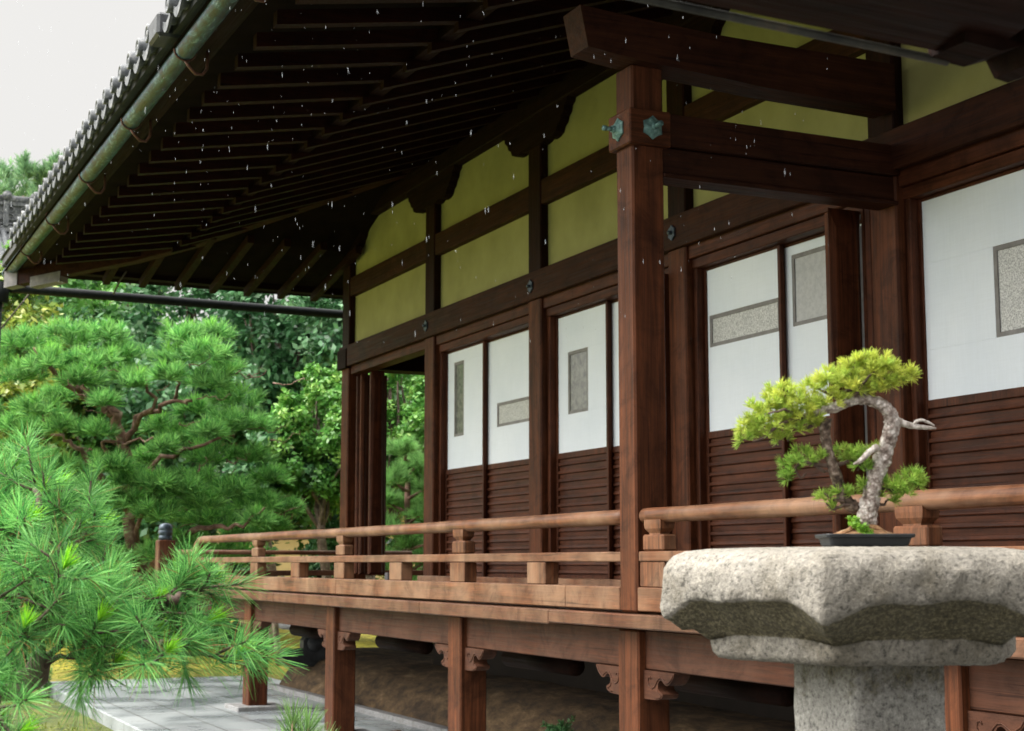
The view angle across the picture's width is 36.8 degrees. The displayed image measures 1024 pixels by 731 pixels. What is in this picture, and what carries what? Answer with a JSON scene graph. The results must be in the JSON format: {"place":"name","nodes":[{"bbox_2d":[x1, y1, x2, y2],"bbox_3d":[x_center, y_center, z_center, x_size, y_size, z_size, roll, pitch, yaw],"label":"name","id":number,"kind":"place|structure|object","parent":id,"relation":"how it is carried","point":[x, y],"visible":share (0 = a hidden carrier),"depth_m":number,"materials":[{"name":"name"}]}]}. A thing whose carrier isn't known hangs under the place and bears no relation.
{"place":"outdoors","nodes":[
{"label":"outdoors","id":0,"kind":"place"},
{"bbox_2d":[0,0,288,471],"label":"sky","id":1,"kind":"structure","parent":0,"point":[58,57],"materials":[{"name":"white"}]},
{"bbox_2d":[0,606,376,730],"bbox_3d":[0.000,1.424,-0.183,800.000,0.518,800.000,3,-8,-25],"label":"ground","id":2,"kind":"structure","parent":0,"point":[365,640],"depth_m":22.65,"materials":[{"name":"green plant"}]},
{"bbox_2d":[2,648,54,698],"bbox_3d":[-6.369,3.845,19.181,1.300,0.665,0.951,3,-8,-25],"label":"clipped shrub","id":3,"kind":"object","parent":2,"relation":"on","point":[47,683],"visible":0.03,"depth_m":19.32,"materials":[{"name":"green plant"}]},
{"bbox_2d":[0,148,62,196],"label":"pine tree","id":4,"kind":"object","parent":2,"relation":"on","point":[25,170],"visible":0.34,"depth_m":56.87,"materials":[{"name":"green plant"}]},
{"bbox_2d":[0,264,98,504],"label":"broadleaf tree","id":5,"kind":"object","parent":2,"relation":"on","point":[24,312],"visible":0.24,"depth_m":25.86,"materials":[{"name":"green plant"}]},
{"bbox_2d":[0,190,127,610],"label":"neighbour building","id":6,"kind":"structure","parent":2,"relation":"on","point":[12,207],"depth_m":40.41,"materials":[{"name":"beige paint"}]},
{"bbox_2d":[0,240,183,627],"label":"broadleaf tree","id":7,"kind":"object","parent":2,"relation":"on","point":[72,307],"visible":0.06,"depth_m":27.89,"materials":[{"name":"green plant"}]},
{"bbox_2d":[35,280,227,598],"bbox_3d":[-8.019,1.557,30.990,5.660,8.291,5.073,3,-8,-25],"label":"broadleaf tree","id":8,"kind":"object","parent":2,"relation":"on","point":[123,287],"depth_m":30.94,"materials":[{"name":"green plant"}]},
{"bbox_2d":[0,417,307,730],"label":"pine tree","id":9,"kind":"object","parent":2,"relation":"on","point":[119,619],"visible":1,"depth_m":3.39,"materials":[{"name":"green plant"}]},
{"bbox_2d":[0,314,308,628],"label":"pine tree","id":10,"kind":"object","parent":2,"relation":"on","point":[140,502],"visible":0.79,"depth_m":22.33,"materials":[{"name":"green plant"}]},
{"bbox_2d":[29,282,314,647],"bbox_3d":[-6.033,1.025,28.074,6.264,8.629,5.424,3,-8,-25],"label":"evergreen tree","id":11,"kind":"object","parent":2,"relation":"on","point":[137,399],"visible":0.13,"depth_m":27.21,"materials":[{"name":"green plant"}]},
{"bbox_2d":[220,413,340,665],"bbox_3d":[-3.631,2.783,24.476,1.942,4.206,1.750,-5,-9,33],"label":"camellia bush","id":12,"kind":"object","parent":2,"relation":"on","point":[308,474],"visible":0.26,"depth_m":24.36,"materials":[{"name":"green plant"}]},
{"bbox_2d":[278,624,289,629],"bbox_3d":[-4.278,5.267,30.564,1.092,0.294,0.817,6,-10,-40],"label":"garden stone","id":13,"kind":"object","parent":2,"relation":"on","point":[284,626],"visible":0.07,"depth_m":30.15,"materials":[{"name":"grey stone"}]},
{"bbox_2d":[166,290,404,653],"bbox_3d":[-3.809,1.271,26.611,4.409,7.740,4.457,3,-8,-25],"label":"evergreen tree","id":14,"kind":"object","parent":2,"relation":"on","point":[260,336],"visible":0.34,"depth_m":26.02,"materials":[{"name":"green plant"}]},
{"bbox_2d":[268,693,340,730],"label":"pine sapling","id":15,"kind":"object","parent":2,"relation":"on","point":[291,723],"visible":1,"depth_m":5.08,"materials":[{"name":"green plant"}]},
{"bbox_2d":[217,491,414,579],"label":"garden wall","id":16,"kind":"structure","parent":2,"relation":"on","point":[282,545],"depth_m":36.89,"materials":[{"name":"beige paint"}]},
{"bbox_2d":[302,504,339,577],"bbox_3d":[-3.034,3.522,25.490,1.216,2.999,0.905,-4,-8,28],"label":"camellia bush","id":17,"kind":"object","parent":2,"relation":"on","point":[333,523],"visible":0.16,"depth_m":25.30,"materials":[{"name":"green plant"}]},
{"bbox_2d":[258,361,388,577],"bbox_3d":[-3.004,2.436,24.760,2.206,4.988,2.311,0,-7,-1],"label":"maple tree","id":18,"kind":"object","parent":2,"relation":"on","point":[322,394],"visible":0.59,"depth_m":24.39,"materials":[{"name":"green plant"}]},
{"bbox_2d":[289,374,423,579],"bbox_3d":[-2.130,1.085,29.799,4.423,8.938,5.274,-5,-9,32],"label":"evergreen tree","id":19,"kind":"object","parent":2,"relation":"on","point":[306,525],"visible":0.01,"depth_m":29.03,"materials":[{"name":"green plant"}]},
{"bbox_2d":[366,373,424,578],"bbox_3d":[-1.737,2.134,24.574,2.140,5.534,2.081,3,-8,-25],"label":"bush","id":20,"kind":"object","parent":2,"relation":"on","point":[402,414],"visible":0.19,"depth_m":24.42,"materials":[{"name":"green plant"}]},
{"bbox_2d":[376,433,423,580],"bbox_3d":[-1.621,2.875,23.511,1.469,3.611,2.114,3,-8,-25],"label":"pine tree","id":21,"kind":"object","parent":2,"relation":"on","point":[410,503],"visible":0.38,"depth_m":23.36,"materials":[{"name":"green plant"}]},
{"bbox_2d":[660,546,1023,730],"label":"stone stand","id":22,"kind":"object","parent":2,"relation":"on","point":[873,638],"visible":1,"depth_m":2.95,"materials":[{"name":"grey stone"}]},
{"bbox_2d":[731,346,935,546],"bbox_3d":[0.664,0.168,3.191,0.427,0.414,0.167,0,-7,0],"label":"bonsai tree","id":23,"kind":"object","parent":22,"relation":"on","point":[863,529],"visible":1,"depth_m":3.17,"materials":[{"name":"green plant"}]},
{"bbox_2d":[41,676,425,730],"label":"paving","id":24,"kind":"structure","parent":0,"point":[159,711],"depth_m":16.36,"materials":[{"name":"stone"}]},
{"bbox_2d":[0,0,1023,730],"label":"temple hall","id":25,"kind":"structure","parent":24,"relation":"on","point":[596,272],"depth_m":11.86,"materials":[{"name":"brown wood"}]},
{"bbox_2d":[445,341,486,576],"bbox_3d":[-0.496,1.021,16.360,0.036,2.463,1.040,3,-8,-25],"label":"sliding door","id":26,"kind":"structure","parent":25,"relation":"in","point":[466,367],"depth_m":16.35,"materials":[{"name":"white wood"}]},
{"bbox_2d":[486,328,528,576],"bbox_3d":[0.031,0.889,15.334,0.036,2.463,1.400,3,-8,-25],"label":"sliding door","id":27,"kind":"structure","parent":25,"relation":"in","point":[507,479],"depth_m":15.49,"materials":[{"name":"white wood"}]},
{"bbox_2d":[556,300,612,578],"bbox_3d":[0.641,0.706,13.914,0.036,2.463,1.030,3,-8,-25],"label":"sliding door","id":28,"kind":"structure","parent":25,"relation":"in","point":[583,336],"depth_m":13.89,"materials":[{"name":"white wood"}]},
{"bbox_2d":[610,299,620,578],"bbox_3d":[1.149,0.579,12.929,0.036,2.463,1.320,3,-8,-25],"label":"sliding door","id":29,"kind":"structure","parent":25,"relation":"in","point":[613,304],"depth_m":13.45,"materials":[{"name":"brown wood"}]},
{"bbox_2d":[703,245,789,548],"bbox_3d":[1.747,0.400,11.537,0.036,2.463,1.050,3,-8,-25],"label":"sliding door","id":30,"kind":"structure","parent":25,"relation":"in","point":[745,344],"depth_m":11.57,"materials":[{"name":"white wood"}]},
{"bbox_2d":[783,221,860,546],"bbox_3d":[2.244,0.276,10.574,0.036,2.463,1.250,3,-8,-25],"label":"sliding door","id":31,"kind":"structure","parent":25,"relation":"in","point":[806,338],"depth_m":10.93,"materials":[{"name":"white wood"}]},
{"bbox_2d":[629,0,1023,82],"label":"corridor eave","id":32,"kind":"object","parent":25,"relation":"attached to","point":[963,33],"visible":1,"depth_m":2.44,"materials":[{"name":"brown wood"}]},
{"bbox_2d":[918,165,1023,546],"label":"sliding door","id":33,"kind":"structure","parent":25,"relation":"in","point":[971,235],"depth_m":9.29,"materials":[{"name":"white paper"}]},
{"bbox_2d":[540,715,575,730],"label":"fern","id":34,"kind":"object","parent":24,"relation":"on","point":[561,726],"visible":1,"depth_m":11.22,"materials":[{"name":"green plant"}]},
{"bbox_2d":[278,637,325,666],"bbox_3d":[-2.436,3.433,18.616,0.760,0.410,0.190,3,-8,-25],"label":"ridge end tile","id":35,"kind":"object","parent":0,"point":[311,652],"visible":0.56,"depth_m":18.54,"materials":[{"name":"black ceramic"}]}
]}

